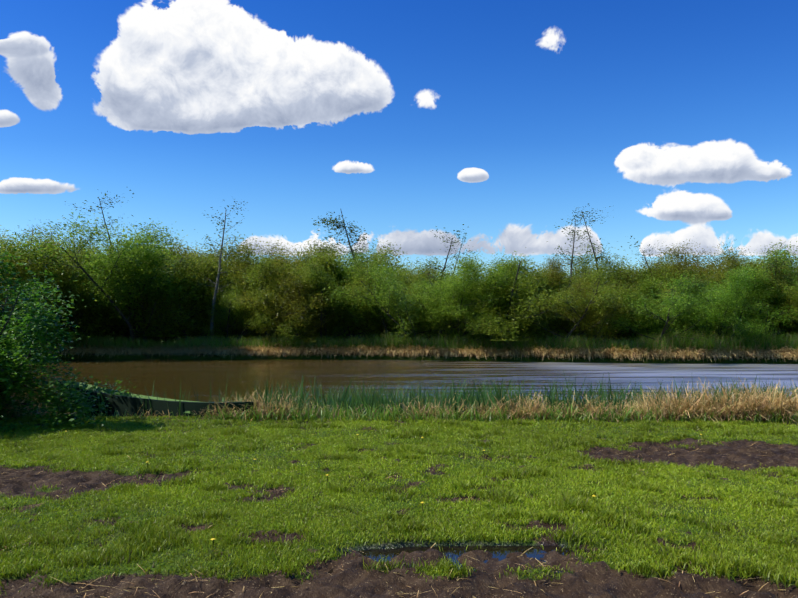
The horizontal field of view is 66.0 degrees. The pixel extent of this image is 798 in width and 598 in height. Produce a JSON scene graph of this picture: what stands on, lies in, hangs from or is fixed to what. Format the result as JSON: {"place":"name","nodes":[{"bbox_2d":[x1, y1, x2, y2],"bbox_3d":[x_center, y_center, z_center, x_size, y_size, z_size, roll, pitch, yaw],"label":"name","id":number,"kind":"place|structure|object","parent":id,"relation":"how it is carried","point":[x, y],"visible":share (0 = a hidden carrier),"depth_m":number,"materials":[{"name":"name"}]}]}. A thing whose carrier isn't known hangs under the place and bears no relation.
{"place":"outdoors","nodes":[
{"label":"outdoors","id":0,"kind":"place"},
{"bbox_2d":[0,413,797,595],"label":"field grass","id":1,"kind":"structure","parent":0,"point":[569,499],"depth_m":6.07,"materials":[{"name":"green plant"}]},
{"bbox_2d":[0,336,797,597],"bbox_3d":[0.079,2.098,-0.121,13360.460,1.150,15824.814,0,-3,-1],"label":"ground","id":2,"kind":"structure","parent":0,"point":[353,578],"depth_m":4.77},
{"bbox_2d":[0,234,44,256],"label":"willow tree","id":3,"kind":"object","parent":2,"relation":"on","point":[16,243],"visible":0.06,"depth_m":55.55,"materials":[{"name":"green plant"}]},
{"bbox_2d":[0,226,57,335],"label":"willow tree","id":4,"kind":"object","parent":2,"relation":"on","point":[34,237],"depth_m":60.24,"materials":[{"name":"green plant"}]},
{"bbox_2d":[10,220,50,256],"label":"tall alder","id":5,"kind":"object","parent":2,"relation":"on","point":[32,233],"visible":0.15,"depth_m":63.50,"materials":[{"name":"green plant"}]},
{"bbox_2d":[0,229,71,339],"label":"bush","id":6,"kind":"object","parent":2,"relation":"on","point":[15,262],"visible":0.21,"depth_m":46.07,"materials":[{"name":"green plant"}]},
{"bbox_2d":[0,225,74,314],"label":"bush","id":7,"kind":"object","parent":2,"relation":"on","point":[41,276],"visible":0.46,"depth_m":45.69,"materials":[{"name":"green plant"}]},
{"bbox_2d":[0,232,81,341],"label":"bush","id":8,"kind":"object","parent":2,"relation":"on","point":[46,261],"visible":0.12,"depth_m":48.16,"materials":[{"name":"green plant"}]},
{"bbox_2d":[30,290,70,336],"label":"bush","id":9,"kind":"object","parent":2,"relation":"on","point":[53,318],"visible":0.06,"depth_m":55.04,"materials":[{"name":"green plant"}]},
{"bbox_2d":[27,215,75,245],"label":"tall alder","id":10,"kind":"object","parent":2,"relation":"on","point":[51,232],"visible":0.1,"depth_m":59.47,"materials":[{"name":"green plant"}]},
{"bbox_2d":[1,240,125,341],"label":"bush","id":11,"kind":"object","parent":2,"relation":"on","point":[84,302],"visible":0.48,"depth_m":51.46,"materials":[{"name":"green plant"}]},
{"bbox_2d":[0,241,135,433],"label":"hawthorn bush","id":12,"kind":"object","parent":2,"relation":"on","point":[15,362],"visible":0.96,"depth_m":10.69,"materials":[{"name":"green plant"}]},
{"bbox_2d":[22,232,114,337],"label":"bush","id":13,"kind":"object","parent":2,"relation":"on","point":[80,264],"depth_m":56.36,"materials":[{"name":"green plant"}]},
{"bbox_2d":[19,239,128,337],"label":"bush","id":14,"kind":"object","parent":2,"relation":"on","point":[105,307],"depth_m":57.13,"materials":[{"name":"green plant"}]},
{"bbox_2d":[46,272,141,339],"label":"bush","id":15,"kind":"object","parent":2,"relation":"on","point":[97,329],"visible":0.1,"depth_m":55.59,"materials":[{"name":"green plant"}]},
{"bbox_2d":[57,233,130,337],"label":"bush","id":16,"kind":"object","parent":2,"relation":"on","point":[95,288],"depth_m":57.36,"materials":[{"name":"green plant"}]},
{"bbox_2d":[65,189,133,340],"bbox_3d":[-28.582,-2.960,62.215,9.669,16.656,7.325,3,-4,-37],"label":"tree","id":17,"kind":"object","parent":2,"relation":"on","point":[100,204],"visible":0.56,"depth_m":62.28,"materials":[{"name":"green plant"}]},
{"bbox_2d":[0,212,208,343],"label":"bush","id":18,"kind":"object","parent":2,"relation":"on","point":[117,275],"visible":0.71,"depth_m":48.83,"materials":[{"name":"green plant"}]},
{"bbox_2d":[112,215,174,253],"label":"tall alder","id":19,"kind":"object","parent":2,"relation":"on","point":[147,230],"visible":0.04,"depth_m":61.09,"materials":[{"name":"green plant"}]},
{"bbox_2d":[64,248,224,340],"bbox_3d":[-24.982,-0.313,55.757,19.883,10.750,11.763,-2,-4,26],"label":"bush","id":20,"kind":"object","parent":2,"relation":"on","point":[124,328],"visible":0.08,"depth_m":53.21,"materials":[{"name":"green plant"}]},
{"bbox_2d":[94,237,205,339],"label":"bush","id":21,"kind":"object","parent":2,"relation":"on","point":[188,250],"depth_m":65.14,"materials":[{"name":"green plant"}]},
{"bbox_2d":[112,266,210,343],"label":"bush","id":22,"kind":"object","parent":2,"relation":"on","point":[165,324],"visible":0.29,"depth_m":52.16,"materials":[{"name":"green plant"}]},
{"bbox_2d":[127,234,195,332],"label":"bush","id":23,"kind":"object","parent":2,"relation":"on","point":[177,251],"visible":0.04,"depth_m":65.85,"materials":[{"name":"green plant"}]},
{"bbox_2d":[102,243,232,338],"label":"bush","id":24,"kind":"object","parent":2,"relation":"on","point":[188,265],"visible":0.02,"depth_m":60.24,"materials":[{"name":"green plant"}]},
{"bbox_2d":[126,268,241,340],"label":"bush","id":25,"kind":"object","parent":2,"relation":"on","point":[195,334],"visible":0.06,"depth_m":56.55,"materials":[{"name":"green plant"}]},
{"bbox_2d":[134,248,235,340],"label":"bush","id":26,"kind":"object","parent":2,"relation":"on","point":[187,315],"visible":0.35,"depth_m":52.41,"materials":[{"name":"green plant"}]},
{"bbox_2d":[158,256,244,338],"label":"bush","id":27,"kind":"object","parent":2,"relation":"on","point":[205,294],"depth_m":56.86,"materials":[{"name":"green plant"}]},
{"bbox_2d":[167,251,254,343],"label":"bush","id":28,"kind":"object","parent":2,"relation":"on","point":[208,274],"visible":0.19,"depth_m":56.81,"materials":[{"name":"green plant"}]},
{"bbox_2d":[134,242,308,336],"bbox_3d":[-17.485,-0.156,60.652,15.647,10.919,22.816,-2,-4,30],"label":"bush","id":29,"kind":"object","parent":2,"relation":"on","point":[201,257],"visible":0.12,"depth_m":54.96,"materials":[{"name":"green plant"}]},
{"bbox_2d":[192,199,252,340],"bbox_3d":[-15.321,-2.242,53.896,5.061,14.231,5.645,0,-3,-4],"label":"tall alder","id":30,"kind":"object","parent":2,"relation":"on","point":[217,280],"visible":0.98,"depth_m":53.87,"materials":[{"name":"green plant"}]},
{"bbox_2d":[193,263,282,342],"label":"bush","id":31,"kind":"object","parent":2,"relation":"on","point":[223,307],"visible":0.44,"depth_m":53.21,"materials":[{"name":"green plant"}]},
{"bbox_2d":[225,267,270,340],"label":"bush","id":32,"kind":"object","parent":2,"relation":"on","point":[242,303],"depth_m":56.69,"materials":[{"name":"green plant"}]},
{"bbox_2d":[201,234,309,337],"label":"bush","id":33,"kind":"object","parent":2,"relation":"on","point":[247,262],"visible":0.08,"depth_m":58.72,"materials":[{"name":"green plant"}]},
{"bbox_2d":[225,282,301,334],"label":"bush","id":34,"kind":"object","parent":2,"relation":"on","point":[245,308],"depth_m":54.94,"materials":[{"name":"green plant"}]},
{"bbox_2d":[2,384,544,419],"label":"reeds","id":35,"kind":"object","parent":2,"relation":"on","point":[259,404],"depth_m":11.70,"materials":[{"name":"green plant"}]},
{"bbox_2d":[223,249,339,341],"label":"bush","id":36,"kind":"object","parent":2,"relation":"on","point":[268,309],"visible":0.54,"depth_m":50.58,"materials":[{"name":"green plant"}]},
{"bbox_2d":[150,226,416,286],"bbox_3d":[-11.874,-0.891,64.494,28.381,12.906,19.465,2,-4,-29],"label":"bush","id":37,"kind":"object","parent":2,"relation":"on","point":[388,251],"visible":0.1,"depth_m":61.82,"materials":[{"name":"green plant"}]},
{"bbox_2d":[255,242,339,327],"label":"bush","id":38,"kind":"object","parent":2,"relation":"on","point":[295,261],"visible":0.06,"depth_m":56.33,"materials":[{"name":"green plant"}]},
{"bbox_2d":[241,247,363,344],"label":"bush","id":39,"kind":"object","parent":2,"relation":"on","point":[315,275],"visible":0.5,"depth_m":50.93,"materials":[{"name":"green plant"}]},
{"bbox_2d":[263,270,344,342],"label":"bush","id":40,"kind":"object","parent":2,"relation":"on","point":[316,319],"visible":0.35,"depth_m":51.17,"materials":[{"name":"green plant"}]},
{"bbox_2d":[284,261,352,339],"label":"bush","id":41,"kind":"object","parent":2,"relation":"on","point":[327,307],"visible":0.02,"depth_m":53.93,"materials":[{"name":"green plant"}]},
{"bbox_2d":[253,246,413,345],"bbox_3d":[-4.215,0.347,57.347,19.487,9.478,13.365,2,-4,-32],"label":"bush","id":42,"kind":"object","parent":2,"relation":"on","point":[341,325],"visible":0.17,"depth_m":52.97,"materials":[{"name":"green plant"}]},
{"bbox_2d":[298,244,369,335],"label":"bush","id":43,"kind":"object","parent":2,"relation":"on","point":[346,257],"depth_m":66.06,"materials":[{"name":"green plant"}]},
{"bbox_2d":[310,211,389,270],"bbox_3d":[-4.587,-1.702,58.791,8.289,13.742,6.909,0,-3,-5],"label":"tall alder","id":44,"kind":"object","parent":2,"relation":"on","point":[338,226],"visible":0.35,"depth_m":58.60,"materials":[{"name":"green plant"}]},
{"bbox_2d":[315,248,416,344],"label":"bush","id":45,"kind":"object","parent":2,"relation":"on","point":[358,312],"visible":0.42,"depth_m":53.15,"materials":[{"name":"green plant"}]},
{"bbox_2d":[65,431,701,547],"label":"dandelions","id":46,"kind":"object","parent":2,"relation":"on","point":[422,502],"visible":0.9,"depth_m":6.67,"materials":[{"name":"yellow"}]},
{"bbox_2d":[341,259,432,339],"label":"bush","id":47,"kind":"object","parent":2,"relation":"on","point":[376,317],"visible":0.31,"depth_m":51.88,"materials":[{"name":"green plant"}]},
{"bbox_2d":[351,266,425,339],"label":"bush","id":48,"kind":"object","parent":2,"relation":"on","point":[405,278],"visible":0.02,"depth_m":56.00,"materials":[{"name":"green plant"}]},
{"bbox_2d":[347,272,448,340],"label":"bush","id":49,"kind":"object","parent":2,"relation":"on","point":[417,323],"depth_m":52.71,"materials":[{"name":"green plant"}]},
{"bbox_2d":[0,424,796,597],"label":"mud straw","id":50,"kind":"object","parent":2,"relation":"on","point":[385,564],"visible":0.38,"depth_m":4.09,"materials":[{"name":"beige plant"}]},
{"bbox_2d":[3,399,797,422],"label":"green bank weeds","id":51,"kind":"object","parent":2,"relation":"on","point":[322,415],"visible":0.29,"depth_m":11.41,"materials":[{"name":"green plant"}]},
{"bbox_2d":[8,329,797,356],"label":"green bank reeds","id":52,"kind":"object","parent":2,"relation":"on","point":[675,342],"visible":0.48,"depth_m":47.45,"materials":[{"name":"green plant"}]},
{"bbox_2d":[15,343,797,361],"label":"dry grass","id":53,"kind":"structure","parent":2,"relation":"on","point":[611,352],"depth_m":46.58,"materials":[{"name":"beige plant"}]},
{"bbox_2d":[403,259,433,337],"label":"willow tree","id":54,"kind":"object","parent":2,"relation":"on","point":[415,279],"visible":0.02,"depth_m":57.55,"materials":[{"name":"green plant"}]},
{"bbox_2d":[392,263,446,337],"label":"bush","id":55,"kind":"object","parent":2,"relation":"on","point":[424,274],"visible":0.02,"depth_m":59.86,"materials":[{"name":"green plant"}]},
{"bbox_2d":[393,255,457,338],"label":"bush","id":56,"kind":"object","parent":2,"relation":"on","point":[403,270],"visible":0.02,"depth_m":61.64,"materials":[{"name":"green plant"}]},
{"bbox_2d":[394,267,460,342],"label":"bush","id":57,"kind":"object","parent":2,"relation":"on","point":[424,282],"visible":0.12,"depth_m":53.28,"materials":[{"name":"green plant"}]},
{"bbox_2d":[57,372,797,417],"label":"reeds","id":58,"kind":"object","parent":2,"relation":"on","point":[356,400],"visible":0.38,"depth_m":12.26,"materials":[{"name":"green plant"}]},
{"bbox_2d":[320,248,544,341],"bbox_3d":[2.572,0.321,49.722,17.552,8.619,12.038,0,-3,5],"label":"bush","id":59,"kind":"object","parent":2,"relation":"on","point":[391,299],"visible":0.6,"depth_m":48.34,"materials":[{"name":"green plant"}]},
{"bbox_2d":[414,224,466,345],"bbox_3d":[3.584,-0.900,53.014,5.806,11.428,4.577,2,-4,-31],"label":"tall alder","id":60,"kind":"object","parent":2,"relation":"on","point":[445,265],"visible":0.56,"depth_m":53.00,"materials":[{"name":"green plant"}]},
{"bbox_2d":[328,546,575,572],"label":"puddle water","id":61,"kind":"structure","parent":2,"relation":"on","point":[500,553],"depth_m":4.70,"materials":[{"name":"black liquid"}]},
{"bbox_2d":[399,252,515,346],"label":"bush","id":62,"kind":"object","parent":2,"relation":"on","point":[440,313],"visible":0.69,"depth_m":46.91,"materials":[{"name":"green plant"}]},
{"bbox_2d":[440,236,474,278],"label":"tall alder","id":63,"kind":"object","parent":2,"relation":"on","point":[457,254],"visible":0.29,"depth_m":57.99,"materials":[{"name":"green plant"}]},
{"bbox_2d":[394,264,568,337],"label":"bush","id":64,"kind":"object","parent":2,"relation":"on","point":[539,287],"visible":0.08,"depth_m":50.39,"materials":[{"name":"green plant"}]},
{"bbox_2d":[427,251,574,349],"bbox_3d":[7.248,0.229,49.508,10.183,8.861,17.213,0,-3,-5],"label":"bush","id":65,"kind":"object","parent":2,"relation":"on","point":[510,295],"visible":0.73,"depth_m":46.54,"materials":[{"name":"green plant"}]},
{"bbox_2d":[490,268,545,340],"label":"bush","id":66,"kind":"object","parent":2,"relation":"on","point":[518,322],"depth_m":51.21,"materials":[{"name":"green plant"}]},
{"bbox_2d":[489,250,579,342],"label":"bush","id":67,"kind":"object","parent":2,"relation":"on","point":[553,270],"visible":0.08,"depth_m":49.32,"materials":[{"name":"green plant"}]},
{"bbox_2d":[550,254,596,335],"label":"bush","id":68,"kind":"object","parent":2,"relation":"on","point":[573,271],"visible":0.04,"depth_m":58.77,"materials":[{"name":"green plant"}]},
{"bbox_2d":[552,304,594,339],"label":"bush","id":69,"kind":"object","parent":2,"relation":"on","point":[573,326],"visible":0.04,"depth_m":50.53,"materials":[{"name":"green plant"}]},
{"bbox_2d":[546,210,602,333],"bbox_3d":[15.177,-1.677,52.781,4.603,12.944,5.134,-2,-4,29],"label":"tall alder","id":70,"kind":"object","parent":2,"relation":"on","point":[572,257],"visible":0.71,"depth_m":53.25,"materials":[{"name":"green plant"}]},
{"bbox_2d":[497,259,652,343],"bbox_3d":[13.287,0.621,47.752,11.206,7.761,16.339,0,-3,8],"label":"bush","id":71,"kind":"object","parent":2,"relation":"on","point":[610,292],"visible":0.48,"depth_m":44.88,"materials":[{"name":"green plant"}]},
{"bbox_2d":[564,204,621,341],"bbox_3d":[16.189,-1.606,50.165,5.483,12.469,7.238,-2,-4,33],"label":"tall alder","id":72,"kind":"object","parent":2,"relation":"on","point":[583,216],"visible":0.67,"depth_m":49.88,"materials":[{"name":"green plant"}]},
{"bbox_2d":[568,265,645,338],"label":"bush","id":73,"kind":"object","parent":2,"relation":"on","point":[618,337],"visible":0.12,"depth_m":48.54,"materials":[{"name":"green plant"}]},
{"bbox_2d":[536,272,681,344],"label":"bush","id":74,"kind":"object","parent":2,"relation":"on","point":[561,327],"visible":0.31,"depth_m":45.84,"materials":[{"name":"green plant"}]},
{"bbox_2d":[561,268,660,340],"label":"bush","id":75,"kind":"object","parent":2,"relation":"on","point":[594,316],"visible":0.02,"depth_m":50.98,"materials":[{"name":"green plant"}]},
{"bbox_2d":[603,260,641,337],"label":"bush","id":76,"kind":"object","parent":2,"relation":"on","point":[628,274],"depth_m":61.05,"materials":[{"name":"green plant"}]},
{"bbox_2d":[562,241,697,340],"bbox_3d":[19.370,-0.049,51.762,12.356,9.597,12.635,3,-4,-40],"label":"bush","id":77,"kind":"object","parent":2,"relation":"on","point":[619,273],"visible":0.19,"depth_m":49.29,"materials":[{"name":"green plant"}]},
{"bbox_2d":[490,376,797,423],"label":"dry reeds","id":78,"kind":"object","parent":2,"relation":"on","point":[748,406],"visible":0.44,"depth_m":11.51,"materials":[{"name":"beige plant"}]},
{"bbox_2d":[585,247,704,283],"bbox_3d":[22.779,-0.135,56.217,12.567,10.343,9.045,0,-3,-7],"label":"willow tree","id":79,"kind":"object","parent":2,"relation":"on","point":[669,264],"visible":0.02,"depth_m":56.93,"materials":[{"name":"green plant"}]},
{"bbox_2d":[603,240,703,342],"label":"bush","id":80,"kind":"object","parent":2,"relation":"on","point":[678,263],"visible":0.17,"depth_m":48.86,"materials":[{"name":"green plant"}]},
{"bbox_2d":[628,236,694,291],"bbox_3d":[20.593,-0.286,49.244,4.938,9.719,3.893,1,-3,-11],"label":"tall alder","id":81,"kind":"object","parent":2,"relation":"on","point":[643,252],"visible":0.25,"depth_m":49.66,"materials":[{"name":"green plant"}]},
{"bbox_2d":[592,267,743,345],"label":"bush","id":82,"kind":"object","parent":2,"relation":"on","point":[675,304],"visible":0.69,"depth_m":42.69,"materials":[{"name":"green plant"}]},
{"bbox_2d":[627,264,712,292],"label":"willow tree","id":83,"kind":"object","parent":2,"relation":"on","point":[676,271],"depth_m":55.43,"materials":[{"name":"green plant"}]},
{"bbox_2d":[617,273,736,343],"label":"bush","id":84,"kind":"object","parent":2,"relation":"on","point":[648,288],"visible":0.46,"depth_m":46.26,"materials":[{"name":"green plant"}]},
{"bbox_2d":[644,244,736,282],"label":"willow tree","id":85,"kind":"object","parent":2,"relation":"on","point":[708,265],"visible":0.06,"depth_m":58.98,"materials":[{"name":"green plant"}]},
{"bbox_2d":[683,273,730,338],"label":"bush","id":86,"kind":"object","parent":2,"relation":"on","point":[700,297],"visible":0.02,"depth_m":49.62,"materials":[{"name":"green plant"}]},
{"bbox_2d":[673,246,757,333],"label":"bush","id":87,"kind":"object","parent":2,"relation":"on","point":[716,264],"visible":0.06,"depth_m":56.84,"materials":[{"name":"green plant"}]},
{"bbox_2d":[680,277,766,340],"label":"bush","id":88,"kind":"object","parent":2,"relation":"on","point":[728,322],"visible":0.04,"depth_m":49.07,"materials":[{"name":"green plant"}]},
{"bbox_2d":[663,261,785,348],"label":"bush","id":89,"kind":"object","parent":2,"relation":"on","point":[721,318],"visible":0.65,"depth_m":43.51,"materials":[{"name":"green plant"}]},
{"bbox_2d":[694,252,767,286],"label":"willow tree","id":90,"kind":"object","parent":2,"relation":"on","point":[734,269],"visible":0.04,"depth_m":55.13,"materials":[{"name":"green plant"}]},
{"bbox_2d":[701,237,795,330],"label":"bush","id":91,"kind":"object","parent":2,"relation":"on","point":[725,270],"visible":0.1,"depth_m":49.19,"materials":[{"name":"green plant"}]},
{"bbox_2d":[716,285,780,340],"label":"bush","id":92,"kind":"object","parent":2,"relation":"on","point":[749,321],"visible":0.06,"depth_m":47.11,"materials":[{"name":"green plant"}]},
{"bbox_2d":[712,243,797,337],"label":"bush","id":93,"kind":"object","parent":2,"relation":"on","point":[790,259],"visible":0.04,"depth_m":50.20,"materials":[{"name":"green plant"}]},
{"bbox_2d":[718,257,797,339],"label":"bush","id":94,"kind":"object","parent":2,"relation":"on","point":[788,324],"visible":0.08,"depth_m":46.02,"materials":[{"name":"green plant"}]},
{"bbox_2d":[723,245,797,340],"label":"bush","id":95,"kind":"object","parent":2,"relation":"on","point":[763,319],"visible":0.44,"depth_m":45.17,"materials":[{"name":"green plant"}]},
{"bbox_2d":[724,239,797,268],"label":"willow tree","id":96,"kind":"object","parent":2,"relation":"on","point":[773,251],"depth_m":56.51,"materials":[{"name":"green plant"}]},
{"bbox_2d":[739,256,797,290],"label":"willow tree","id":97,"kind":"object","parent":2,"relation":"on","point":[763,264],"depth_m":51.35,"materials":[{"name":"green plant"}]},
{"bbox_2d":[747,253,797,330],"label":"bush","id":98,"kind":"object","parent":2,"relation":"on","point":[775,261],"visible":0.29,"depth_m":45.57,"materials":[{"name":"green plant"}]},
{"bbox_2d":[748,275,797,330],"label":"bush","id":99,"kind":"object","parent":2,"relation":"on","point":[792,301],"visible":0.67,"depth_m":44.26,"materials":[{"name":"green plant"}]},
{"bbox_2d":[0,0,797,334],"label":"sky","id":100,"kind":"structure","parent":0,"point":[500,120],"materials":[{"name":"blue"}]},
{"bbox_2d":[7,358,797,417],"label":"river","id":101,"kind":"structure","parent":0,"point":[160,375],"depth_m":29.98,"materials":[{"name":"liquid"}]},
{"bbox_2d":[58,381,258,417],"bbox_3d":[-5.130,2.280,12.751,4.921,0.796,0.979,2,-9,22],"label":"punt","id":102,"kind":"object","parent":101,"relation":"on","point":[131,403],"visible":0.31,"depth_m":12.29,"materials":[{"name":"paint"}]}
]}

